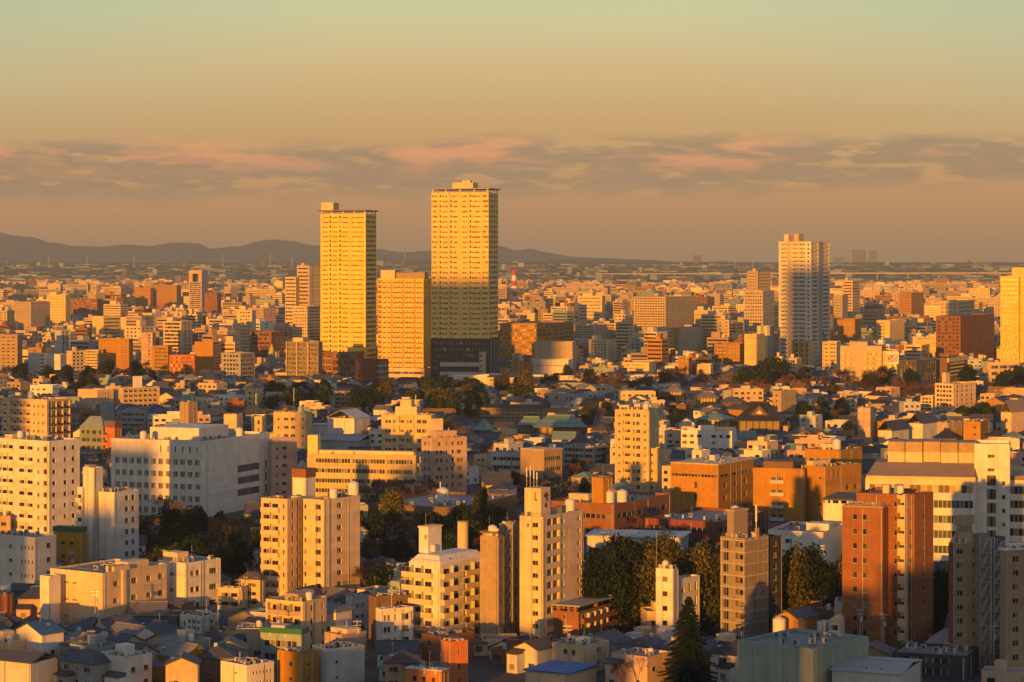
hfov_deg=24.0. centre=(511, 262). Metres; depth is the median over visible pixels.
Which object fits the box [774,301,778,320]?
city building
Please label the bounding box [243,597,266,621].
house
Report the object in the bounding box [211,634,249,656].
house
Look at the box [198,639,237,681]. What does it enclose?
house
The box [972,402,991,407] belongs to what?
evergreen tree
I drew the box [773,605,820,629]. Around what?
house
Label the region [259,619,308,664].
apartment building
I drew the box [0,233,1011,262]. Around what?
mountains
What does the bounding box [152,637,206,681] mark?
house
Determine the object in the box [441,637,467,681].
townhouse
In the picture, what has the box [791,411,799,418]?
evergreen tree
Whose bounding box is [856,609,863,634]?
utility pole
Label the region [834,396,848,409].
evergreen tree
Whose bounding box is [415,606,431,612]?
window
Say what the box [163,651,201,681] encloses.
house
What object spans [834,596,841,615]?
house
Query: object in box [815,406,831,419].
evergreen tree
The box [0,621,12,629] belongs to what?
house
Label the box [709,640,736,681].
house
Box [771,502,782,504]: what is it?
window
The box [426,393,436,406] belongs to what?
evergreen tree
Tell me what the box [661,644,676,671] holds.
house
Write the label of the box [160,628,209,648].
house
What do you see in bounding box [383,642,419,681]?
house
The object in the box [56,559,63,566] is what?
house
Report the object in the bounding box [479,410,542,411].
window
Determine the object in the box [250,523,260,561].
house
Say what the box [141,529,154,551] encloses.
evergreen tree
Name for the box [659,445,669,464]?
house
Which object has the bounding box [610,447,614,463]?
house
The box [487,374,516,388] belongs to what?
apartment building
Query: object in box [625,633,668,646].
house
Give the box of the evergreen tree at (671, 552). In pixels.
[651,537,693,597]
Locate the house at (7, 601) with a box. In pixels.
[0,590,13,614]
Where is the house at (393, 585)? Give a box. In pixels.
[375,580,408,593]
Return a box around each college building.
[369,482,516,533]
[550,489,671,536]
[591,475,613,503]
[645,505,767,547]
[670,454,753,511]
[753,459,805,521]
[768,521,841,564]
[804,459,860,520]
[805,438,861,474]
[821,492,856,522]
[865,439,1023,562]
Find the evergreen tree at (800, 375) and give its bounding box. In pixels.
[795,369,808,383]
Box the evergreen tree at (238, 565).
[229,547,245,577]
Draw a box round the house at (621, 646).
[606,642,662,659]
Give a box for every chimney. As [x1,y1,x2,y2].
[457,520,468,548]
[511,270,517,301]
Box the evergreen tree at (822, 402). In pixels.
[816,395,829,410]
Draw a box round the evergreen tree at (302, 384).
[298,380,308,388]
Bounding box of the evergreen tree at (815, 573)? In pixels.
[782,541,828,609]
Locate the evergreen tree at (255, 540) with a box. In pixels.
[246,527,260,560]
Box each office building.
[0,334,22,370]
[79,416,104,457]
[85,350,99,368]
[99,338,132,369]
[141,332,155,368]
[157,285,180,306]
[163,317,192,354]
[221,352,254,379]
[250,331,284,356]
[500,321,572,359]
[578,293,604,320]
[744,333,764,365]
[757,325,773,360]
[892,640,977,680]
[900,358,935,388]
[936,355,968,382]
[940,299,974,315]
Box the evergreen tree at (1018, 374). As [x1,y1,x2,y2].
[1009,364,1023,386]
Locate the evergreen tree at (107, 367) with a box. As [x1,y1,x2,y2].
[97,359,115,376]
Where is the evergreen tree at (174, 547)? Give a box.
[161,541,181,555]
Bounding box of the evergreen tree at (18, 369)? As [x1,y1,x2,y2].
[11,363,26,378]
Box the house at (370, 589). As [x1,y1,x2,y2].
[357,585,382,593]
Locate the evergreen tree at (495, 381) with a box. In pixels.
[493,375,501,388]
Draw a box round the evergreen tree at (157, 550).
[152,545,162,559]
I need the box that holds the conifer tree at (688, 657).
[657,596,717,681]
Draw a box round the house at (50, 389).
[30,384,58,396]
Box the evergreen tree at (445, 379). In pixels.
[438,374,449,383]
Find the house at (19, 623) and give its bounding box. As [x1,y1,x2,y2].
[10,615,43,629]
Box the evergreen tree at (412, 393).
[403,389,420,398]
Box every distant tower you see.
[693,255,700,262]
[833,257,842,262]
[852,250,865,262]
[869,251,876,261]
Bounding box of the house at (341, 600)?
[335,597,368,627]
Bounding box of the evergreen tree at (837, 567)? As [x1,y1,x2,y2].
[830,555,841,604]
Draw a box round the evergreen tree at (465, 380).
[460,377,481,385]
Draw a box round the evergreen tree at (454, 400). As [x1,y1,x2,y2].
[446,391,462,416]
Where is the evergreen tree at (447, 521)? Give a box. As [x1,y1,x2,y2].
[438,514,454,542]
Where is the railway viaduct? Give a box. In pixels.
[453,375,729,382]
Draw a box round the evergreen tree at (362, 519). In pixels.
[360,513,365,526]
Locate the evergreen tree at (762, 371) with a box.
[748,362,773,385]
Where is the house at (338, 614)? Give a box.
[327,601,353,630]
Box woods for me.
[0,262,1023,284]
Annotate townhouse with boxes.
[277,638,317,681]
[312,641,364,681]
[325,620,366,661]
[369,586,411,644]
[375,594,412,647]
[405,651,448,681]
[422,622,473,663]
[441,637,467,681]
[817,614,844,633]
[937,419,962,439]
[964,417,988,439]
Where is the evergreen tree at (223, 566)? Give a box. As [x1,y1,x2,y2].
[213,550,227,574]
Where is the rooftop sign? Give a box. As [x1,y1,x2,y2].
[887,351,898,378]
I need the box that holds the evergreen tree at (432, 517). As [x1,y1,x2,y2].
[415,511,445,548]
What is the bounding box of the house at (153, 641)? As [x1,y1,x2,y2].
[145,629,178,648]
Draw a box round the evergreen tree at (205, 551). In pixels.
[192,542,216,557]
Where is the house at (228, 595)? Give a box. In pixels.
[218,582,247,609]
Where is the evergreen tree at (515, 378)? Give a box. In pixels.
[512,371,534,386]
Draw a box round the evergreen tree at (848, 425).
[842,419,857,434]
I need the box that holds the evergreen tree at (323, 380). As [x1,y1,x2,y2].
[316,378,331,390]
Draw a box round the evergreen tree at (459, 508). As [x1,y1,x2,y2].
[450,501,468,526]
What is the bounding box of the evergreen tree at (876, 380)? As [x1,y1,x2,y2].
[864,372,883,389]
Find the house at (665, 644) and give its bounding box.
[656,636,677,647]
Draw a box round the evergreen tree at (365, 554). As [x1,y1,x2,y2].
[360,534,372,558]
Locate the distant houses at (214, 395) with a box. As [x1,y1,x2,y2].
[0,355,1023,681]
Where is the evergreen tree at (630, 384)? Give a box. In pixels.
[624,380,633,387]
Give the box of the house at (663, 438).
[659,429,666,448]
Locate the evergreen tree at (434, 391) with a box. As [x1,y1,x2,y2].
[425,386,441,398]
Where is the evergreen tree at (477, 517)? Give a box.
[473,514,482,524]
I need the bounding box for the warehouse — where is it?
[737,628,868,681]
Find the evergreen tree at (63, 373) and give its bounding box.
[58,369,70,379]
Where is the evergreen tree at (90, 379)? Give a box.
[86,374,100,386]
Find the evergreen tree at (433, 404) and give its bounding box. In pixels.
[428,399,438,407]
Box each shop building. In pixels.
[53,518,86,565]
[512,353,521,371]
[531,358,572,374]
[534,341,576,374]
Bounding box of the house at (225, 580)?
[221,573,232,585]
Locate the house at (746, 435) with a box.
[737,430,776,439]
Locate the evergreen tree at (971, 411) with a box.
[963,406,976,415]
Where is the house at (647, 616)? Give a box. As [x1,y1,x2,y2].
[640,600,655,632]
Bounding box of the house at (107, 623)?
[93,614,138,629]
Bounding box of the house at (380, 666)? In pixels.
[377,659,426,680]
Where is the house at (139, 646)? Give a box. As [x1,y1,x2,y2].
[112,640,159,661]
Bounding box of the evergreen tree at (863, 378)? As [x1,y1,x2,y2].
[859,374,867,388]
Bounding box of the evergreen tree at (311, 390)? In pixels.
[304,387,316,395]
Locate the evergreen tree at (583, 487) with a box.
[577,478,590,492]
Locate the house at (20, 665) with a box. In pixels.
[0,647,60,681]
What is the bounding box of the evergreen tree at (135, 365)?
[129,359,142,375]
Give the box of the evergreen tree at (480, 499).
[471,485,488,523]
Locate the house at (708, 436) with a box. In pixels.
[681,425,736,451]
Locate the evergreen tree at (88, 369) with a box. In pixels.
[80,364,95,375]
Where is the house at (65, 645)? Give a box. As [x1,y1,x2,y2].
[59,633,117,655]
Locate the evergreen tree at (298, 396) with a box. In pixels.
[289,389,308,406]
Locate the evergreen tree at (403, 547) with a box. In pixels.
[393,533,415,562]
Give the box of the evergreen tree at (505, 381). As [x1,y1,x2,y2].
[496,372,511,389]
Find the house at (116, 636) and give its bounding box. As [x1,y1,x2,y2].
[106,632,145,642]
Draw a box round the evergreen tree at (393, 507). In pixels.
[380,489,407,538]
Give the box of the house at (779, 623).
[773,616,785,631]
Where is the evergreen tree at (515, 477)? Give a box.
[511,470,521,484]
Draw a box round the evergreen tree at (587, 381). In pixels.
[584,377,597,384]
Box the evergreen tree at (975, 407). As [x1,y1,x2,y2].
[971,405,979,411]
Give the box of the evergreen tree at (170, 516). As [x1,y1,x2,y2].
[157,504,187,538]
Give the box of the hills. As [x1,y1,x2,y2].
[376,257,750,262]
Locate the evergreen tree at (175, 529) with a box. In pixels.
[170,521,190,545]
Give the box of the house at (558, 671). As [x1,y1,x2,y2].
[523,660,598,681]
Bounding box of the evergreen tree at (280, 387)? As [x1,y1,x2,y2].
[275,382,285,391]
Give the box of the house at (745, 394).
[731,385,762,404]
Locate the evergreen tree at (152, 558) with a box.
[141,554,157,561]
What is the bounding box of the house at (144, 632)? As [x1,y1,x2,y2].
[108,621,156,639]
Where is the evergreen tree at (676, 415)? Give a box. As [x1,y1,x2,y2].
[667,410,682,419]
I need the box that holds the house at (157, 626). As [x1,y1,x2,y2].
[141,619,184,632]
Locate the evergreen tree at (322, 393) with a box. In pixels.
[312,386,331,404]
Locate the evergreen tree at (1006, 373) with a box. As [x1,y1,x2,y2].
[995,369,1015,385]
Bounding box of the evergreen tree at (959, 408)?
[954,405,965,412]
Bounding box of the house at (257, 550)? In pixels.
[252,548,260,571]
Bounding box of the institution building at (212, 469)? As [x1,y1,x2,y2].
[111,423,269,516]
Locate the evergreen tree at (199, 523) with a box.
[190,504,210,538]
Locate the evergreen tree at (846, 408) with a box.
[836,402,850,415]
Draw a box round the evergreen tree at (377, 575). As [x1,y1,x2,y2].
[365,560,393,585]
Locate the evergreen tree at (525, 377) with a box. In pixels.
[516,368,536,389]
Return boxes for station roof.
[474,373,496,389]
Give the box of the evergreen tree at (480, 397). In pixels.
[471,392,488,404]
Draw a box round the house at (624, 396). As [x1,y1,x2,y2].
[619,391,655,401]
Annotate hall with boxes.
[471,419,492,434]
[516,416,540,432]
[531,414,587,435]
[662,384,685,401]
[693,391,720,406]
[695,411,734,426]
[733,401,785,432]
[877,419,909,442]
[906,412,938,438]
[932,428,958,440]
[1000,399,1023,432]
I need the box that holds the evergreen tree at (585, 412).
[578,405,596,430]
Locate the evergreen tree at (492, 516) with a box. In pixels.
[487,514,499,527]
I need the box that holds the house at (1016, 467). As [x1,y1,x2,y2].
[1010,464,1021,470]
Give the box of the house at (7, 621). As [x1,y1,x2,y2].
[0,616,15,626]
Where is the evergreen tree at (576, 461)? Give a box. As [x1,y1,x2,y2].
[570,457,583,473]
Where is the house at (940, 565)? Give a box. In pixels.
[933,562,948,571]
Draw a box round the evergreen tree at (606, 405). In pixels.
[597,400,612,411]
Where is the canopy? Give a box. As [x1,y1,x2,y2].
[584,528,691,551]
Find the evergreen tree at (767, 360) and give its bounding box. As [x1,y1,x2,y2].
[762,357,772,365]
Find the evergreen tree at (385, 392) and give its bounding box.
[371,386,393,398]
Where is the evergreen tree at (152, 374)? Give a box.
[148,369,157,378]
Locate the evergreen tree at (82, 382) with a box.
[75,375,86,388]
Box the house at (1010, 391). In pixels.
[1003,388,1023,398]
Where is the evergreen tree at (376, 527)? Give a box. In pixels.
[364,510,389,558]
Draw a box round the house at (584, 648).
[552,634,608,670]
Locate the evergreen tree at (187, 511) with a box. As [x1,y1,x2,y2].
[181,504,194,534]
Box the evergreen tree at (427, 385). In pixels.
[420,378,433,392]
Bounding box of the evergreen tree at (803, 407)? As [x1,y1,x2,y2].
[797,400,812,413]
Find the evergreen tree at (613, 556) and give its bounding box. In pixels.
[594,534,637,626]
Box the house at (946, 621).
[944,613,948,627]
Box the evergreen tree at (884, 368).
[874,365,891,383]
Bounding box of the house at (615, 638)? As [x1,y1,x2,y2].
[588,623,632,655]
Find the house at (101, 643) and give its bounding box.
[58,634,116,668]
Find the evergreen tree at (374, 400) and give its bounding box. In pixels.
[365,391,384,411]
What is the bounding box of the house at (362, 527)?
[360,523,370,548]
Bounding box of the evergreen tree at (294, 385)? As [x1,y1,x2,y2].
[291,382,299,388]
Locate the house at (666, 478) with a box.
[662,464,670,492]
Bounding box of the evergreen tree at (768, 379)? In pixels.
[759,374,772,386]
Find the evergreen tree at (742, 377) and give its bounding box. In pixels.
[731,366,750,383]
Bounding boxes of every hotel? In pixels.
[822,341,840,370]
[840,341,885,381]
[877,319,903,341]
[883,349,899,381]
[904,344,929,358]
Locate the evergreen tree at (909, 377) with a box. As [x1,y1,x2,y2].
[903,368,918,389]
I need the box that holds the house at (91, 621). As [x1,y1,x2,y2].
[63,616,98,632]
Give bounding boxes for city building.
[0,300,17,304]
[0,305,11,309]
[3,329,15,333]
[15,330,34,335]
[16,333,30,344]
[23,349,46,359]
[30,332,54,346]
[36,297,46,300]
[39,288,64,294]
[43,328,54,334]
[66,282,93,292]
[66,288,86,294]
[70,335,98,350]
[75,324,91,339]
[77,325,95,333]
[102,299,109,315]
[104,301,127,316]
[105,292,125,303]
[126,313,152,325]
[126,320,153,337]
[129,332,140,342]
[133,337,140,354]
[135,306,155,312]
[143,309,164,327]
[154,328,162,336]
[157,315,180,330]
[161,307,181,313]
[170,313,185,320]
[186,309,202,328]
[202,329,223,340]
[209,315,225,328]
[212,319,240,350]
[217,327,234,335]
[218,336,239,352]
[222,300,245,313]
[222,311,236,318]
[248,305,275,324]
[255,295,278,305]
[256,319,273,330]
[260,303,275,307]
[266,293,284,305]
[274,323,292,338]
[276,304,284,315]
[498,287,511,303]
[498,314,516,330]
[500,310,515,317]
[508,302,524,306]
[510,312,526,320]
[512,306,533,311]
[516,310,536,320]
[529,298,548,308]
[534,307,550,320]
[543,310,555,320]
[551,303,573,310]
[552,308,573,336]
[554,286,579,293]
[555,300,574,318]
[590,286,609,293]
[595,292,615,315]
[611,286,633,293]
[614,310,632,329]
[616,319,632,354]
[617,294,633,309]
[630,347,646,359]
[634,285,653,292]
[637,288,662,295]
[644,327,666,346]
[647,335,668,365]
[656,326,672,347]
[669,349,682,359]
[672,351,700,362]
[692,319,700,326]
[694,290,713,293]
[694,306,715,323]
[695,295,713,304]
[695,303,713,309]
[700,351,713,358]
[701,311,727,349]
[707,332,733,353]
[712,303,734,315]
[717,315,729,336]
[725,296,743,309]
[728,318,742,336]
[731,313,740,319]
[731,334,741,339]
[738,289,745,298]
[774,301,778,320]
[775,317,778,330]
[830,289,841,294]
[830,314,832,328]
[860,287,879,298]
[875,282,897,291]
[878,340,893,348]
[890,288,916,294]
[897,289,918,291]
[904,322,931,340]
[905,318,926,325]
[916,334,935,357]
[918,318,935,331]
[921,281,945,289]
[924,301,939,321]
[925,296,946,302]
[947,294,974,299]
[969,286,991,297]
[971,295,991,302]
[986,296,999,316]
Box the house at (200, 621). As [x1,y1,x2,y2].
[185,600,219,633]
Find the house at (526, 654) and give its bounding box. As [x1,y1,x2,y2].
[505,629,552,673]
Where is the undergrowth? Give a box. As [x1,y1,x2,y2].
[139,468,841,634]
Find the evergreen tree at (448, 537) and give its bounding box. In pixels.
[442,527,456,549]
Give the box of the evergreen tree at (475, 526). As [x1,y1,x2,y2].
[460,512,483,549]
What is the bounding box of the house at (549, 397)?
[544,393,586,401]
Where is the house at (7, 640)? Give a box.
[0,629,26,649]
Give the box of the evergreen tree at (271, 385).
[263,380,277,393]
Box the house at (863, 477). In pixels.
[861,475,865,490]
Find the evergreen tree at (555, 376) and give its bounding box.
[544,372,560,381]
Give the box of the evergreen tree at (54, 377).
[50,374,58,383]
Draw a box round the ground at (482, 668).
[14,306,999,681]
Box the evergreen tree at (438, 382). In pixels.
[432,378,444,389]
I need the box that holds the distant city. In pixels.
[0,277,999,374]
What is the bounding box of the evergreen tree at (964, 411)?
[956,407,969,415]
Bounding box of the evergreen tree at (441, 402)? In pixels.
[436,397,446,407]
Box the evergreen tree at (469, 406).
[463,394,478,416]
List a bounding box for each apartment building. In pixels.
[0,430,79,533]
[0,529,55,584]
[1,391,70,437]
[12,301,49,330]
[28,353,44,371]
[45,353,66,369]
[47,292,70,324]
[55,330,69,353]
[67,347,85,371]
[71,298,101,316]
[75,464,138,562]
[78,388,113,408]
[79,409,99,423]
[92,316,120,337]
[100,402,114,420]
[101,420,121,458]
[115,376,159,408]
[121,317,125,337]
[122,409,146,428]
[134,288,154,306]
[152,345,171,372]
[158,550,220,610]
[169,355,196,375]
[189,270,207,308]
[195,341,220,376]
[205,292,220,313]
[221,655,273,681]
[224,413,242,430]
[237,306,255,351]
[245,388,261,408]
[251,413,265,431]
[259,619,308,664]
[260,467,359,598]
[266,590,326,648]
[268,344,274,373]
[268,437,296,495]
[273,406,312,450]
[285,277,298,326]
[286,337,322,376]
[293,305,319,340]
[297,263,319,305]
[307,434,422,503]
[334,390,365,410]
[346,592,367,632]
[356,358,388,382]
[378,270,431,380]
[381,395,435,453]
[401,524,479,643]
[421,418,466,492]
[474,453,491,475]
[475,404,549,420]
[480,517,503,634]
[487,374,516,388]
[492,450,519,473]
[499,517,519,635]
[519,446,562,484]
[520,361,532,372]
[520,465,583,638]
[553,593,636,637]
[563,442,606,466]
[574,324,606,338]
[589,335,615,360]
[615,403,661,491]
[623,360,655,374]
[634,296,694,331]
[656,560,699,632]
[668,403,688,416]
[671,327,703,352]
[678,357,691,374]
[697,363,712,374]
[714,342,743,364]
[720,505,781,638]
[744,290,773,332]
[747,269,770,289]
[773,389,795,413]
[774,333,778,357]
[776,352,783,362]
[788,354,801,380]
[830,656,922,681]
[834,295,847,331]
[834,394,856,410]
[837,318,860,343]
[842,278,859,317]
[842,484,933,647]
[858,406,874,442]
[862,305,884,327]
[899,292,923,315]
[921,372,975,410]
[936,313,993,357]
[949,514,1004,670]
[987,362,1016,381]
[999,540,1023,667]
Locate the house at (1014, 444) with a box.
[988,437,1019,450]
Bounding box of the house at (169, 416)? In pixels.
[153,411,179,425]
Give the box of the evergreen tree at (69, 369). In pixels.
[57,364,74,382]
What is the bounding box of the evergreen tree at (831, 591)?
[809,555,841,605]
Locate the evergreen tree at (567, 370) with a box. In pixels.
[562,364,573,374]
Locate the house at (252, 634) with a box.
[236,612,266,658]
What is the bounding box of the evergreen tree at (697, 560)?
[682,539,717,626]
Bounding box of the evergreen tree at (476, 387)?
[471,381,480,392]
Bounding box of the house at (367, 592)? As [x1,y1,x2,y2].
[361,590,372,602]
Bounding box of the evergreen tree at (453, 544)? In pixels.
[445,538,456,549]
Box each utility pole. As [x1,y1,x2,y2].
[68,552,74,564]
[87,629,94,649]
[91,590,98,616]
[214,597,221,628]
[235,579,242,606]
[253,551,259,571]
[353,620,360,642]
[563,624,571,660]
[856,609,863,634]
[880,613,887,642]
[989,625,997,665]
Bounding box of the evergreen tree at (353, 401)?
[344,393,361,407]
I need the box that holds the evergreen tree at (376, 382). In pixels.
[368,377,382,388]
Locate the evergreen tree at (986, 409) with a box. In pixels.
[977,403,992,413]
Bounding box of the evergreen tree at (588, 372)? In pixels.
[580,368,596,381]
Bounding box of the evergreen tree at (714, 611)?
[699,541,719,631]
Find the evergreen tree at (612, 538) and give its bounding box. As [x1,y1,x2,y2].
[606,532,642,546]
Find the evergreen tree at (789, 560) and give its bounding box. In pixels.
[782,541,814,611]
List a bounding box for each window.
[0,456,12,459]
[0,467,12,470]
[0,478,12,482]
[0,489,12,493]
[0,501,12,504]
[19,446,32,449]
[19,457,32,460]
[19,468,32,472]
[19,480,32,483]
[19,491,32,495]
[19,502,32,506]
[19,514,32,517]
[19,525,32,529]
[62,664,68,670]
[83,667,90,673]
[124,389,156,391]
[124,394,156,396]
[124,399,156,401]
[131,578,135,583]
[143,458,148,463]
[144,482,148,487]
[151,458,155,463]
[158,573,162,579]
[158,590,163,596]
[173,471,177,476]
[195,460,199,465]
[195,484,199,489]
[206,672,210,677]
[209,567,215,573]
[209,583,215,589]
[209,599,215,605]
[221,592,237,596]
[221,602,237,605]
[253,651,260,655]
[388,666,397,672]
[402,613,409,619]
[402,625,408,631]
[405,566,431,573]
[405,579,431,586]
[406,592,431,599]
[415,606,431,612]
[415,619,431,625]
[444,567,458,573]
[444,580,458,586]
[444,593,458,599]
[444,606,458,612]
[444,619,458,626]
[464,563,478,569]
[464,576,478,582]
[464,589,478,595]
[464,602,478,608]
[464,615,478,621]
[478,413,542,414]
[478,417,542,418]
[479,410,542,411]
[509,664,514,669]
[582,606,610,618]
[582,616,610,628]
[719,657,726,662]
[719,673,725,678]
[722,540,727,548]
[722,552,727,560]
[722,599,727,607]
[723,564,727,572]
[723,575,728,584]
[723,587,728,596]
[723,611,727,619]
[723,622,727,631]
[771,477,782,479]
[771,489,782,492]
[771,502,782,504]
[771,514,782,517]
[957,549,963,554]
[957,563,963,568]
[957,577,962,582]
[957,590,962,596]
[957,604,962,610]
[957,618,962,624]
[957,632,962,637]
[1012,570,1017,576]
[1012,584,1017,590]
[1012,598,1017,604]
[1012,612,1017,618]
[1012,626,1017,632]
[1012,640,1017,646]
[1013,556,1017,561]
[1013,655,1018,660]
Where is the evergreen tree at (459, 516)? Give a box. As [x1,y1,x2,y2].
[456,511,470,520]
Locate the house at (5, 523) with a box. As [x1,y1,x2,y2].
[0,511,11,532]
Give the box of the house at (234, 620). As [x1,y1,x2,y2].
[226,607,263,630]
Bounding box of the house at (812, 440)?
[795,434,834,447]
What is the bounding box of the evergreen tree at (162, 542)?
[149,534,173,552]
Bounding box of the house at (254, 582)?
[239,569,267,608]
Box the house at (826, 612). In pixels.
[804,599,833,620]
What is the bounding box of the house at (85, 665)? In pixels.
[53,645,110,681]
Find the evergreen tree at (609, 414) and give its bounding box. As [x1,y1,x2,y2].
[605,411,614,416]
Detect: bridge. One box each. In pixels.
[596,273,746,277]
[771,272,1011,279]
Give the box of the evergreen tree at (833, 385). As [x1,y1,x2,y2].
[827,381,837,394]
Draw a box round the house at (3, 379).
[0,374,6,386]
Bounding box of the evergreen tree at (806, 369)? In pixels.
[801,366,810,378]
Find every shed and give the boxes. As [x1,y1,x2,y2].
[313,423,327,434]
[321,431,368,449]
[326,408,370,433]
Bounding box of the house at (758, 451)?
[744,445,770,460]
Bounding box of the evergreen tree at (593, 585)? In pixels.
[580,549,614,620]
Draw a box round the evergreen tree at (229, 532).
[223,526,241,549]
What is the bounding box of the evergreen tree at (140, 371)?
[135,367,146,375]
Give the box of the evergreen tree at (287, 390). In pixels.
[282,386,296,404]
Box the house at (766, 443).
[747,436,777,455]
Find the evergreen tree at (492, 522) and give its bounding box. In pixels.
[484,516,497,528]
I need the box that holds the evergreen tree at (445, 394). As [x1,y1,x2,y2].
[435,386,454,400]
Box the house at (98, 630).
[81,619,110,637]
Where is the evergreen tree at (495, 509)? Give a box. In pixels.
[483,503,507,522]
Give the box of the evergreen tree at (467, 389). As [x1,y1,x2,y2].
[460,384,474,396]
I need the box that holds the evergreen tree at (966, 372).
[956,364,975,381]
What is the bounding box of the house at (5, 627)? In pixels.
[0,625,8,629]
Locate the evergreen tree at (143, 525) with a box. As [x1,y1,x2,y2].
[139,521,149,533]
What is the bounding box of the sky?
[0,0,1023,262]
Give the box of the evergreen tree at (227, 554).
[216,547,234,573]
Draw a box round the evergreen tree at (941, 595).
[933,562,948,633]
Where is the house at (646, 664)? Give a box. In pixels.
[604,647,671,681]
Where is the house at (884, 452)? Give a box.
[881,448,887,458]
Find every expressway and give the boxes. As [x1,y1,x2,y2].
[515,298,727,301]
[537,284,746,286]
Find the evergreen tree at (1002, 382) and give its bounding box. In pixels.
[992,376,1010,386]
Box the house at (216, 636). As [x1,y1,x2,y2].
[205,626,245,646]
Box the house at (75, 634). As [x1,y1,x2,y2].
[64,627,89,641]
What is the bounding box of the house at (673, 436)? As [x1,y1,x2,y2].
[667,426,695,446]
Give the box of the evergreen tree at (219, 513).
[214,511,225,519]
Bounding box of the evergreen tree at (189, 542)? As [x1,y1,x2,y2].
[179,531,206,553]
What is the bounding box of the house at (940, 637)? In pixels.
[924,627,948,644]
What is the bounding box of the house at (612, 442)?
[610,438,614,447]
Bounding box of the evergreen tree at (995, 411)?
[992,407,999,414]
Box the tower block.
[180,399,197,423]
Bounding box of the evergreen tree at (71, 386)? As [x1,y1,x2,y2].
[66,382,78,391]
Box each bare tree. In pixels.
[0,366,12,376]
[89,371,102,376]
[111,368,130,375]
[142,360,150,368]
[145,514,154,520]
[147,520,159,530]
[149,513,159,528]
[152,494,174,509]
[165,499,184,511]
[205,523,225,549]
[206,517,231,538]
[213,519,236,540]
[236,516,257,526]
[237,516,256,535]
[252,564,260,571]
[350,583,368,592]
[352,563,372,584]
[359,482,382,501]
[360,538,375,549]
[360,558,376,584]
[363,492,379,502]
[368,478,392,501]
[379,478,405,493]
[386,563,408,579]
[387,476,418,490]
[393,490,412,496]
[395,483,429,494]
[397,489,412,495]
[400,555,414,562]
[401,517,423,531]
[408,531,416,538]
[410,511,430,520]
[414,488,426,493]
[421,476,439,491]
[473,537,479,551]
[519,478,529,494]
[538,479,550,486]
[566,464,582,473]
[568,373,581,379]
[583,459,590,471]
[591,374,601,381]
[596,376,616,384]
[610,659,632,681]
[616,373,628,380]
[623,515,639,528]
[632,377,644,386]
[639,518,644,529]
[641,525,650,529]
[642,375,655,383]
[642,380,653,386]
[666,368,681,374]
[671,374,683,381]
[672,371,684,377]
[672,524,687,530]
[675,365,693,379]
[692,376,710,383]
[693,532,709,544]
[694,373,706,382]
[712,370,723,380]
[717,370,733,382]
[726,371,737,381]
[748,379,764,388]
[756,375,772,382]
[759,384,782,393]
[771,370,784,379]
[776,371,796,378]
[776,372,795,384]
[776,379,798,385]
[789,380,809,389]
[796,380,812,388]
[801,375,818,383]
[815,376,828,384]
[831,408,845,416]
[835,368,848,380]
[844,376,856,382]
[850,386,864,390]
[858,378,875,389]
[861,369,882,377]
[866,386,875,391]
[876,371,888,380]
[884,383,903,389]
[889,378,908,387]
[901,380,921,395]
[901,385,919,395]
[919,386,934,394]
[937,374,959,380]
[976,383,981,391]
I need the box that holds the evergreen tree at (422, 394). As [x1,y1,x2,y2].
[419,391,424,399]
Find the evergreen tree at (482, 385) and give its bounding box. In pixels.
[476,382,486,392]
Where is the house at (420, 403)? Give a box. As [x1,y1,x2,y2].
[392,397,422,410]
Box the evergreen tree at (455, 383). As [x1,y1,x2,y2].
[448,379,460,386]
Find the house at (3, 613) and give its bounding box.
[0,611,7,616]
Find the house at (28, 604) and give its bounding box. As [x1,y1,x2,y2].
[15,587,39,618]
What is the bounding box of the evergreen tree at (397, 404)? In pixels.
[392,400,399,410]
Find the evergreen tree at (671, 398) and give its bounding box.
[664,391,675,402]
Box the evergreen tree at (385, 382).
[379,376,396,394]
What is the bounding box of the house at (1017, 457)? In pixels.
[1010,451,1023,465]
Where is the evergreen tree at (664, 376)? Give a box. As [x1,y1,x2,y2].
[658,368,671,382]
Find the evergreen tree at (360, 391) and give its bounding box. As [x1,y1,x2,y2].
[349,384,370,409]
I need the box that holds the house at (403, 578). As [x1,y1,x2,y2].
[397,576,408,579]
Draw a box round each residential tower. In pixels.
[319,203,377,376]
[429,180,500,379]
[779,234,829,364]
[1000,267,1023,363]
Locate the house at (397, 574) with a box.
[388,563,404,583]
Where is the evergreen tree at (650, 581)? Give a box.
[624,528,682,629]
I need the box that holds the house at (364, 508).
[360,502,367,518]
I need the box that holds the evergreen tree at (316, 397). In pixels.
[312,394,322,401]
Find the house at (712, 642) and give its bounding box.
[693,637,717,676]
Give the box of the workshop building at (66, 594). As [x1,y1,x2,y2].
[40,558,166,623]
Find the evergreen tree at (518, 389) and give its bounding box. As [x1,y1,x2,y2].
[507,383,531,396]
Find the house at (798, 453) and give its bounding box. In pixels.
[787,445,805,464]
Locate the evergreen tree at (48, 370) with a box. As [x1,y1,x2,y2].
[41,365,54,377]
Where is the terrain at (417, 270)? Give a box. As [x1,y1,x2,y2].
[55,267,960,276]
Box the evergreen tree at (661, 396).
[655,392,666,404]
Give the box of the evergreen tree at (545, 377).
[539,373,550,383]
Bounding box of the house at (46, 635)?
[14,615,65,670]
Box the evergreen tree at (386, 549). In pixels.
[376,535,398,559]
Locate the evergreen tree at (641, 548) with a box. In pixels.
[620,534,664,626]
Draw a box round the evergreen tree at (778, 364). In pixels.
[769,356,790,381]
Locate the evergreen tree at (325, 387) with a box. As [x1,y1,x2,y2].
[316,382,332,395]
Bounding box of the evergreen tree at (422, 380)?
[418,376,434,391]
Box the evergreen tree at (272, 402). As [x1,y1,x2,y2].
[264,393,279,410]
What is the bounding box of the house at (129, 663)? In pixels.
[97,642,151,681]
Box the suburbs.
[0,260,1023,287]

